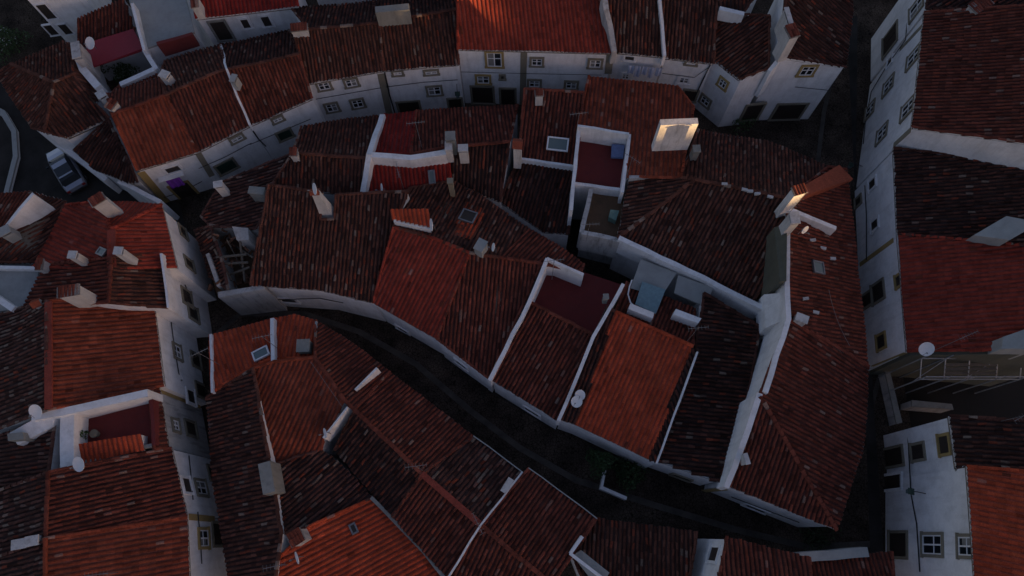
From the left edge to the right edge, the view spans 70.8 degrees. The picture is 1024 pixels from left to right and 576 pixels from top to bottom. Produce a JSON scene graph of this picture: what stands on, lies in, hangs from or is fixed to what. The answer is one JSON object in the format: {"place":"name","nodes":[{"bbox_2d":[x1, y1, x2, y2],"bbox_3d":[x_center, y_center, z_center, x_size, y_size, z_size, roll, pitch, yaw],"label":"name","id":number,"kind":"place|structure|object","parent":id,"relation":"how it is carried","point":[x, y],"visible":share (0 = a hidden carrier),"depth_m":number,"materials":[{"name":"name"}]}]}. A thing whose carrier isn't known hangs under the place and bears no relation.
{"place":"outdoors","nodes":[
{"label":"outdoors","id":0,"kind":"place"},
{"bbox_2d":[0,82,184,227],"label":"road","id":1,"kind":"structure","parent":0,"point":[33,174],"depth_m":53.12,"materials":[{"name":"grey asphalt"}]},
{"bbox_2d":[46,148,88,194],"bbox_3d":[-32.523,-8.719,52.318,2.000,1.455,4.000,-35,74,-10],"label":"parked car","id":2,"kind":"object","parent":1,"relation":"on","point":[72,178],"visible":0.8,"depth_m":51.76,"materials":[{"name":"grey metal"}]},
{"bbox_2d":[0,0,910,575],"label":"ground","id":3,"kind":"structure","parent":0,"point":[562,450],"depth_m":47.37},
{"bbox_2d":[0,108,19,192],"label":"wall","id":4,"kind":"structure","parent":3,"relation":"on","point":[14,165],"depth_m":53.31,"materials":[{"name":"white paint"}]},
{"bbox_2d":[0,24,32,64],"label":"flowering bush","id":5,"kind":"object","parent":3,"relation":"on","point":[8,45],"visible":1,"depth_m":55.78,"materials":[{"name":"green plant"}]},
{"bbox_2d":[0,265,39,312],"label":"house","id":6,"kind":"structure","parent":3,"relation":"on","point":[16,283],"depth_m":43.53,"materials":[{"name":"white paint"}]},
{"bbox_2d":[0,419,59,487],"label":"house","id":7,"kind":"structure","parent":3,"relation":"on","point":[30,449],"depth_m":39.41,"materials":[{"name":"white paint"}]},
{"bbox_2d":[0,190,66,265],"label":"house","id":8,"kind":"structure","parent":3,"relation":"on","point":[28,219],"depth_m":44.30,"materials":[{"name":"white paint"}]},
{"bbox_2d":[0,40,115,154],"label":"house","id":9,"kind":"structure","parent":3,"relation":"on","point":[51,91],"depth_m":49.41,"materials":[{"name":"brown tile"}]},
{"bbox_2d":[28,0,111,42],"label":"house","id":10,"kind":"structure","parent":3,"relation":"on","point":[60,16],"depth_m":53.65,"materials":[{"name":"white paint"}]},
{"bbox_2d":[33,3,59,20],"bbox_3d":[-34.266,-20.339,52.983,0.940,1.652,0.180,-9,71,-2],"label":"window","id":11,"kind":"structure","parent":10,"relation":"in","point":[43,8],"depth_m":52.98,"materials":[{"name":"black glass"}]},
{"bbox_2d":[31,389,162,467],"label":"house","id":12,"kind":"structure","parent":3,"relation":"on","point":[128,414],"depth_m":40.01,"materials":[{"name":"paint"}]},
{"bbox_2d":[0,283,205,433],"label":"house","id":13,"kind":"structure","parent":3,"relation":"on","point":[72,346],"depth_m":40.89,"materials":[{"name":"tile"}]},
{"bbox_2d":[0,446,218,553],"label":"house","id":14,"kind":"structure","parent":3,"relation":"on","point":[150,485],"depth_m":38.38,"materials":[{"name":"brown tile"}]},
{"bbox_2d":[179,475,194,495],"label":"window","id":15,"kind":"structure","parent":14,"relation":"in","point":[186,481],"depth_m":40.82,"materials":[{"name":"white paint"}]},
{"bbox_2d":[193,477,210,497],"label":"window","id":16,"kind":"structure","parent":14,"relation":"in","point":[201,486],"depth_m":42.60,"materials":[{"name":"wood"}]},
{"bbox_2d":[79,434,147,462],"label":"house","id":17,"kind":"structure","parent":3,"relation":"on","point":[112,447],"depth_m":39.48,"materials":[{"name":"tile"}]},
{"bbox_2d":[0,513,227,575],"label":"house","id":18,"kind":"structure","parent":3,"relation":"on","point":[167,547],"depth_m":37.59,"materials":[{"name":"red tile"}]},
{"bbox_2d":[197,526,211,549],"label":"window","id":19,"kind":"structure","parent":18,"relation":"in","point":[205,543],"depth_m":40.98,"materials":[{"name":"paint"}]},
{"bbox_2d":[211,521,222,547],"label":"door","id":20,"kind":"structure","parent":18,"relation":"in","point":[216,536],"depth_m":42.65,"materials":[{"name":"wood"}]},
{"bbox_2d":[70,0,160,92],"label":"house","id":21,"kind":"structure","parent":3,"relation":"on","point":[111,30],"depth_m":51.72,"materials":[{"name":"white paint"}]},
{"bbox_2d":[23,246,211,337],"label":"house","id":22,"kind":"structure","parent":3,"relation":"on","point":[162,292],"depth_m":42.45,"materials":[{"name":"brown tile"}]},
{"bbox_2d":[56,118,179,219],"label":"house","id":23,"kind":"structure","parent":3,"relation":"on","point":[102,155],"depth_m":49.42,"materials":[{"name":"white paint"}]},
{"bbox_2d":[31,191,216,301],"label":"house","id":24,"kind":"structure","parent":3,"relation":"on","point":[99,224],"depth_m":43.88,"materials":[{"name":"red tile"}]},
{"bbox_2d":[112,62,139,85],"bbox_3d":[-29.215,-16.188,54.309,2.142,1.301,2.261,-2,71,0],"label":"shrub","id":25,"kind":"object","parent":3,"relation":"on","point":[120,72],"visible":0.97,"depth_m":54.11,"materials":[{"name":"green plant"}]},
{"bbox_2d":[95,67,157,104],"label":"wall","id":26,"kind":"structure","parent":3,"relation":"on","point":[102,95],"depth_m":49.77,"materials":[{"name":"white paint"}]},
{"bbox_2d":[104,76,221,202],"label":"house","id":27,"kind":"structure","parent":3,"relation":"on","point":[159,145],"depth_m":47.63,"materials":[{"name":"tile"}]},
{"bbox_2d":[166,180,199,199],"bbox_3d":[-23.444,-6.973,51.419,1.600,2.104,0.180,-19,72,-5],"label":"door","id":28,"kind":"structure","parent":27,"relation":"in","point":[192,190],"depth_m":51.41,"materials":[{"name":"paint"}]},
{"bbox_2d":[129,0,213,66],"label":"house","id":29,"kind":"structure","parent":3,"relation":"on","point":[167,29],"depth_m":51.11,"materials":[{"name":"white paint"}]},
{"bbox_2d":[148,387,210,458],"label":"house","id":30,"kind":"structure","parent":3,"relation":"on","point":[182,426],"depth_m":43.24,"materials":[{"name":"paint"}]},
{"bbox_2d":[183,418,198,439],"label":"door","id":31,"kind":"structure","parent":30,"relation":"in","point":[191,429],"depth_m":44.43,"materials":[{"name":"wood"}]},
{"bbox_2d":[157,44,272,179],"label":"house","id":32,"kind":"structure","parent":3,"relation":"on","point":[200,93],"depth_m":48.01,"materials":[{"name":"red tile"}]},
{"bbox_2d":[212,157,240,177],"bbox_3d":[-20.165,-8.564,50.867,1.600,1.404,0.180,-29,73,-9],"label":"window","id":33,"kind":"structure","parent":32,"relation":"in","point":[229,165],"depth_m":50.88,"materials":[{"name":"glass"}]},
{"bbox_2d":[193,153,288,314],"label":"house","id":34,"kind":"structure","parent":3,"relation":"on","point":[230,216],"depth_m":46.84,"materials":[{"name":"tile"}]},
{"bbox_2d":[208,318,276,393],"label":"house","id":35,"kind":"structure","parent":3,"relation":"on","point":[235,352],"depth_m":43.17,"materials":[{"name":"red tile"}]},
{"bbox_2d":[190,0,307,45],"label":"house","id":36,"kind":"structure","parent":3,"relation":"on","point":[223,21],"depth_m":50.73,"materials":[{"name":"white paint"}]},
{"bbox_2d":[206,19,236,42],"bbox_3d":[-20.830,-18.447,51.636,1.400,2.204,0.180,-7,71,-2],"label":"window","id":37,"kind":"structure","parent":36,"relation":"in","point":[221,30],"depth_m":51.61,"materials":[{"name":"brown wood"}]},
{"bbox_2d":[205,367,311,575],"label":"house","id":38,"kind":"structure","parent":3,"relation":"on","point":[247,481],"depth_m":39.94,"materials":[{"name":"brown tile"}]},
{"bbox_2d":[219,29,325,158],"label":"house","id":39,"kind":"structure","parent":3,"relation":"on","point":[268,81],"depth_m":48.49,"materials":[{"name":"brown tile"}]},
{"bbox_2d":[273,314,317,358],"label":"house","id":40,"kind":"structure","parent":3,"relation":"on","point":[295,334],"depth_m":43.48,"materials":[{"name":"tile"}]},
{"bbox_2d":[254,319,388,461],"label":"house","id":41,"kind":"structure","parent":3,"relation":"on","point":[302,407],"depth_m":41.40,"materials":[{"name":"brown tile"}]},
{"bbox_2d":[276,449,372,534],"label":"roof","id":42,"kind":"structure","parent":3,"relation":"on","point":[320,484],"depth_m":40.35,"materials":[{"name":"brown tile"}]},
{"bbox_2d":[274,114,378,206],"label":"house","id":43,"kind":"structure","parent":3,"relation":"on","point":[327,158],"depth_m":46.55,"materials":[{"name":"brown tile"}]},
{"bbox_2d":[249,183,409,321],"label":"house","id":44,"kind":"structure","parent":3,"relation":"on","point":[309,244],"depth_m":44.87,"materials":[{"name":"brown tile"}]},
{"bbox_2d":[290,0,395,121],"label":"house","id":45,"kind":"structure","parent":3,"relation":"on","point":[338,47],"depth_m":48.90,"materials":[{"name":"brown tile"}]},
{"bbox_2d":[278,496,444,575],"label":"house","id":46,"kind":"structure","parent":3,"relation":"on","point":[370,537],"depth_m":39.10,"materials":[{"name":"tile"}]},
{"bbox_2d":[333,370,472,517],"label":"house","id":47,"kind":"structure","parent":3,"relation":"on","point":[393,427],"depth_m":40.60,"materials":[{"name":"brown tile"}]},
{"bbox_2d":[360,110,451,191],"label":"house","id":48,"kind":"structure","parent":3,"relation":"on","point":[390,141],"depth_m":46.42,"materials":[{"name":"red tile"}]},
{"bbox_2d":[372,0,464,112],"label":"house","id":49,"kind":"structure","parent":3,"relation":"on","point":[419,40],"depth_m":48.95,"materials":[{"name":"brown tile"}]},
{"bbox_2d":[395,100,421,112],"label":"door","id":50,"kind":"structure","parent":49,"relation":"in","point":[410,105],"depth_m":53.40,"materials":[{"name":"wood"}]},
{"bbox_2d":[373,226,469,353],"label":"house","id":51,"kind":"structure","parent":3,"relation":"on","point":[418,278],"depth_m":43.89,"materials":[{"name":"red tile"}]},
{"bbox_2d":[393,435,522,575],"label":"house","id":52,"kind":"structure","parent":3,"relation":"on","point":[446,499],"depth_m":39.28,"materials":[{"name":"red tile"}]},
{"bbox_2d":[409,104,518,208],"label":"house","id":53,"kind":"structure","parent":3,"relation":"on","point":[474,143],"depth_m":46.73,"materials":[{"name":"brown tile"}]},
{"bbox_2d":[390,178,584,275],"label":"house","id":54,"kind":"structure","parent":3,"relation":"on","point":[465,217],"depth_m":44.67,"materials":[{"name":"brown tile"}]},
{"bbox_2d":[435,252,541,391],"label":"house","id":55,"kind":"structure","parent":3,"relation":"on","point":[487,303],"depth_m":43.36,"materials":[{"name":"brown tile"}]},
{"bbox_2d":[451,467,597,575],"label":"house","id":56,"kind":"structure","parent":3,"relation":"on","point":[535,524],"depth_m":38.71,"materials":[{"name":"brown tile"}]},
{"bbox_2d":[456,0,616,104],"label":"house","id":57,"kind":"structure","parent":3,"relation":"on","point":[545,43],"depth_m":48.03,"materials":[{"name":"white paint"}]},
{"bbox_2d":[469,85,495,104],"bbox_3d":[-2.172,-14.301,53.379,1.900,2.304,0.180,2,71,1],"label":"door","id":58,"kind":"structure","parent":57,"relation":"in","point":[480,94],"depth_m":53.37,"materials":[{"name":"wood"}]},
{"bbox_2d":[484,52,504,68],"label":"window","id":59,"kind":"structure","parent":57,"relation":"in","point":[493,60],"depth_m":49.41,"materials":[{"name":"paint"}]},
{"bbox_2d":[499,87,516,104],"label":"door","id":60,"kind":"structure","parent":57,"relation":"in","point":[507,95],"depth_m":53.29,"materials":[{"name":"stone"}]},
{"bbox_2d":[501,158,574,248],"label":"house","id":61,"kind":"structure","parent":3,"relation":"on","point":[536,195],"depth_m":47.16,"materials":[{"name":"brown tile"}]},
{"bbox_2d":[207,311,869,549],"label":"street","id":62,"kind":"structure","parent":3,"relation":"on","point":[535,456],"depth_m":45.93,"materials":[{"name":"stone"}]},
{"bbox_2d":[512,87,584,168],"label":"house","id":63,"kind":"structure","parent":3,"relation":"on","point":[548,127],"depth_m":47.07,"materials":[{"name":"brown tile"}]},
{"bbox_2d":[488,258,624,428],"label":"house","id":64,"kind":"structure","parent":3,"relation":"on","point":[538,367],"depth_m":42.65,"materials":[{"name":"brown tile"}]},
{"bbox_2d":[535,257,620,331],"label":"house","id":65,"kind":"structure","parent":3,"relation":"on","point":[570,294],"depth_m":44.83,"materials":[{"name":"red tile"}]},
{"bbox_2d":[567,125,630,225],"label":"house","id":66,"kind":"structure","parent":3,"relation":"on","point":[599,170],"depth_m":46.59,"materials":[{"name":"white paint"}]},
{"bbox_2d":[576,188,624,264],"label":"house","id":67,"kind":"structure","parent":3,"relation":"on","point":[601,244],"depth_m":46.15,"materials":[{"name":"paint"}]},
{"bbox_2d":[585,447,617,479],"bbox_3d":[5.588,10.772,44.501,2.045,2.702,2.054,-2,71,0],"label":"climbing plant","id":68,"kind":"object","parent":3,"relation":"on","point":[599,461],"visible":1,"depth_m":43.97,"materials":[{"name":"green plant"}]},
{"bbox_2d":[557,306,699,467],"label":"house","id":69,"kind":"structure","parent":3,"relation":"on","point":[633,379],"depth_m":41.85,"materials":[{"name":"tile"}]},
{"bbox_2d":[611,457,649,495],"bbox_3d":[7.452,11.618,44.831,2.371,1.502,2.474,-2,71,0],"label":"climbing plant","id":70,"kind":"object","parent":3,"relation":"on","point":[624,474],"visible":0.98,"depth_m":44.58,"materials":[{"name":"green plant"}]},
{"bbox_2d":[569,517,697,575],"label":"house","id":71,"kind":"structure","parent":3,"relation":"on","point":[607,547],"depth_m":39.58,"materials":[{"name":"red tile"}]},
{"bbox_2d":[576,75,697,192],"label":"house","id":72,"kind":"structure","parent":3,"relation":"on","point":[658,122],"depth_m":46.97,"materials":[{"name":"red tile"}]},
{"bbox_2d":[608,0,665,82],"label":"house","id":73,"kind":"structure","parent":3,"relation":"on","point":[638,28],"depth_m":47.97,"materials":[{"name":"white paint"}]},
{"bbox_2d":[602,259,711,344],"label":"house","id":74,"kind":"structure","parent":3,"relation":"on","point":[651,282],"depth_m":43.71,"materials":[{"name":"white paint"}]},
{"bbox_2d":[627,303,653,322],"bbox_3d":[7.638,1.504,42.880,1.536,1.100,0.327,22,73,8],"label":"roof box","id":75,"kind":"object","parent":74,"relation":"on","point":[640,312],"visible":1,"depth_m":42.48,"materials":[{"name":"white paint"}]},
{"bbox_2d":[671,309,701,326],"bbox_3d":[10.325,1.847,42.832,1.595,1.100,0.382,21,73,8],"label":"water tank","id":76,"kind":"object","parent":74,"relation":"on","point":[687,319],"visible":1,"depth_m":42.39,"materials":[{"name":"white paint"}]},
{"bbox_2d":[656,0,718,104],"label":"house","id":77,"kind":"structure","parent":3,"relation":"on","point":[690,27],"depth_m":48.28,"materials":[{"name":"brown tile"}]},
{"bbox_2d":[649,291,780,485],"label":"house","id":78,"kind":"structure","parent":3,"relation":"on","point":[695,448],"depth_m":42.22,"materials":[{"name":"brown tile"}]},
{"bbox_2d":[610,128,827,319],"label":"house","id":79,"kind":"structure","parent":3,"relation":"on","point":[708,218],"depth_m":43.88,"materials":[{"name":"brown tile"}]},
{"bbox_2d":[695,13,770,126],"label":"house","id":80,"kind":"structure","parent":3,"relation":"on","point":[740,67],"depth_m":48.43,"materials":[{"name":"white paint"}]},
{"bbox_2d":[737,102,766,122],"bbox_3d":[17.389,-12.713,52.130,1.600,2.204,0.180,-7,71,-2],"label":"door","id":81,"kind":"structure","parent":80,"relation":"in","point":[752,110],"depth_m":51.98,"materials":[{"name":"stone"}]},
{"bbox_2d":[717,0,755,23],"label":"house","id":82,"kind":"structure","parent":3,"relation":"on","point":[732,11],"depth_m":47.83,"materials":[{"name":"white paint"}]},
{"bbox_2d":[692,535,812,575],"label":"house","id":83,"kind":"structure","parent":3,"relation":"on","point":[727,556],"depth_m":36.55,"materials":[{"name":"red tile"}]},
{"bbox_2d":[705,543,721,564],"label":"window","id":84,"kind":"structure","parent":83,"relation":"in","point":[714,549],"depth_m":38.18,"materials":[{"name":"white paint"}]},
{"bbox_2d":[702,312,869,530],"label":"house","id":85,"kind":"structure","parent":3,"relation":"on","point":[795,452],"depth_m":39.58,"materials":[{"name":"brown tile"}]},
{"bbox_2d":[751,0,854,120],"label":"house","id":86,"kind":"structure","parent":3,"relation":"on","point":[809,42],"depth_m":47.90,"materials":[{"name":"white paint"}]},
{"bbox_2d":[767,102,809,120],"bbox_3d":[20.216,-12.880,52.647,2.400,2.204,0.180,-1,71,0],"label":"door","id":87,"kind":"structure","parent":86,"relation":"in","point":[782,111],"depth_m":52.61,"materials":[{"name":"stone"}]},
{"bbox_2d":[795,64,819,77],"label":"window","id":88,"kind":"structure","parent":86,"relation":"in","point":[805,71],"depth_m":47.98,"materials":[{"name":"paint"}]},
{"bbox_2d":[746,165,868,398],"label":"house","id":89,"kind":"structure","parent":3,"relation":"on","point":[822,260],"depth_m":42.23,"materials":[{"name":"brown tile"}]},
{"bbox_2d":[816,83,832,161],"bbox_3d":[24.415,-16.253,54.913,0.529,0.001,17.850,15,72,6],"label":"gutter","id":90,"kind":"object","parent":3,"relation":"on","point":[822,124],"visible":0.39,"depth_m":53.53,"materials":[{"name":"stone"}]},
{"bbox_2d":[794,547,894,575],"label":"house","id":91,"kind":"structure","parent":3,"relation":"on","point":[856,561],"depth_m":38.87,"materials":[{"name":"white paint"}]},
{"bbox_2d":[878,372,901,425],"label":"wall","id":92,"kind":"structure","parent":3,"relation":"on","point":[891,404],"depth_m":46.16,"materials":[{"name":"paint"}]},
{"bbox_2d":[853,146,1023,267],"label":"house","id":93,"kind":"structure","parent":3,"relation":"on","point":[910,192],"depth_m":44.17,"materials":[{"name":"brown tile"}]},
{"bbox_2d":[856,4,1023,187],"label":"house","id":94,"kind":"structure","parent":3,"relation":"on","point":[950,81],"depth_m":44.37,"materials":[{"name":"white paint"}]},
{"bbox_2d":[898,94,913,123],"bbox_3d":[25.208,-11.437,45.899,0.180,1.704,1.300,14,72,6],"label":"window","id":95,"kind":"structure","parent":94,"relation":"in","point":[906,109],"depth_m":46.02,"materials":[{"name":"glass"}]},
{"bbox_2d":[858,233,1023,385],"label":"house","id":96,"kind":"structure","parent":3,"relation":"on","point":[918,290],"depth_m":42.52,"materials":[{"name":"white paint"}]},
{"bbox_2d":[869,277,885,306],"bbox_3d":[23.712,0.254,46.668,0.180,1.804,1.500,3,71,2],"label":"window","id":97,"kind":"structure","parent":96,"relation":"in","point":[878,288],"depth_m":46.60,"materials":[{"name":"stone"}]},
{"bbox_2d":[874,330,886,352],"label":"window","id":98,"kind":"structure","parent":96,"relation":"in","point":[880,339],"depth_m":45.86,"materials":[{"name":"glass"}]},
{"bbox_2d":[871,0,1023,81],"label":"house","id":99,"kind":"structure","parent":3,"relation":"on","point":[887,39],"depth_m":50.59,"materials":[{"name":"white paint"}]},
{"bbox_2d":[881,19,897,60],"bbox_3d":[27.388,-17.985,52.182,0.180,2.304,1.900,9,71,4],"label":"door","id":100,"kind":"structure","parent":99,"relation":"in","point":[890,39],"depth_m":52.18,"materials":[{"name":"stone"}]},
{"bbox_2d":[908,0,923,24],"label":"window","id":101,"kind":"structure","parent":99,"relation":"in","point":[916,7],"depth_m":48.77,"materials":[{"name":"stone"}]},
{"bbox_2d":[883,414,1023,476],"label":"house","id":102,"kind":"structure","parent":3,"relation":"on","point":[953,441],"depth_m":38.27,"materials":[{"name":"white paint"}]},
{"bbox_2d":[883,444,904,468],"bbox_3d":[23.632,10.467,44.612,0.180,2.504,1.400,3,71,2],"label":"door","id":103,"kind":"structure","parent":102,"relation":"in","point":[894,455],"depth_m":44.44,"materials":[{"name":"wood"}]},
{"bbox_2d":[908,440,926,463],"bbox_3d":[23.595,9.533,41.866,0.180,1.604,1.200,3,71,2],"label":"window","id":104,"kind":"structure","parent":102,"relation":"in","point":[917,450],"depth_m":41.86,"materials":[{"name":"glass"}]},
{"bbox_2d":[935,432,951,457],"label":"window","id":105,"kind":"structure","parent":102,"relation":"in","point":[943,444],"depth_m":39.30,"materials":[{"name":"paint"}]},
{"bbox_2d":[884,465,1023,575],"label":"house","id":106,"kind":"structure","parent":3,"relation":"on","point":[970,520],"depth_m":36.96,"materials":[{"name":"white paint"}]},
{"bbox_2d":[884,471,903,491],"bbox_3d":[23.382,11.909,44.227,0.180,2.304,1.200,9,71,4],"label":"door","id":107,"kind":"structure","parent":106,"relation":"in","point":[894,480],"depth_m":44.02,"materials":[{"name":"paint"}]},
{"bbox_2d":[887,530,908,559],"bbox_3d":[22.766,15.148,42.489,0.180,2.304,1.700,9,71,4],"label":"door","id":108,"kind":"structure","parent":106,"relation":"in","point":[897,540],"depth_m":42.37,"materials":[{"name":"wood"}]},
{"bbox_2d":[920,531,943,557],"bbox_3d":[22.726,13.885,38.948,0.180,2.204,1.400,9,71,4],"label":"window","id":109,"kind":"structure","parent":106,"relation":"in","point":[931,543],"depth_m":38.92,"materials":[{"name":"stone"}]},
{"bbox_2d":[955,532,972,559],"bbox_3d":[22.681,12.912,35.996,0.180,1.504,1.300,9,71,4],"label":"window","id":110,"kind":"structure","parent":106,"relation":"in","point":[962,540],"depth_m":36.20,"materials":[{"name":"wood"}]},
{"bbox_2d":[848,16,882,552],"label":"pavement","id":111,"kind":"structure","parent":0,"point":[875,533],"depth_m":46.11,"materials":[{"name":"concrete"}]},
{"bbox_2d":[903,377,1023,427],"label":"yard","id":112,"kind":"structure","parent":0,"point":[1006,400],"depth_m":46.81,"materials":[{"name":"grey concrete"}]},
{"bbox_2d":[900,400,953,412],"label":"wall","id":113,"kind":"structure","parent":112,"relation":"on","point":[923,406],"depth_m":45.31,"materials":[{"name":"paint"}]},
{"bbox_2d":[878,355,1023,393],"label":"scaffolding","id":114,"kind":"object","parent":112,"relation":"on","point":[970,373],"visible":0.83,"depth_m":42.54,"materials":[{"name":"metal"}]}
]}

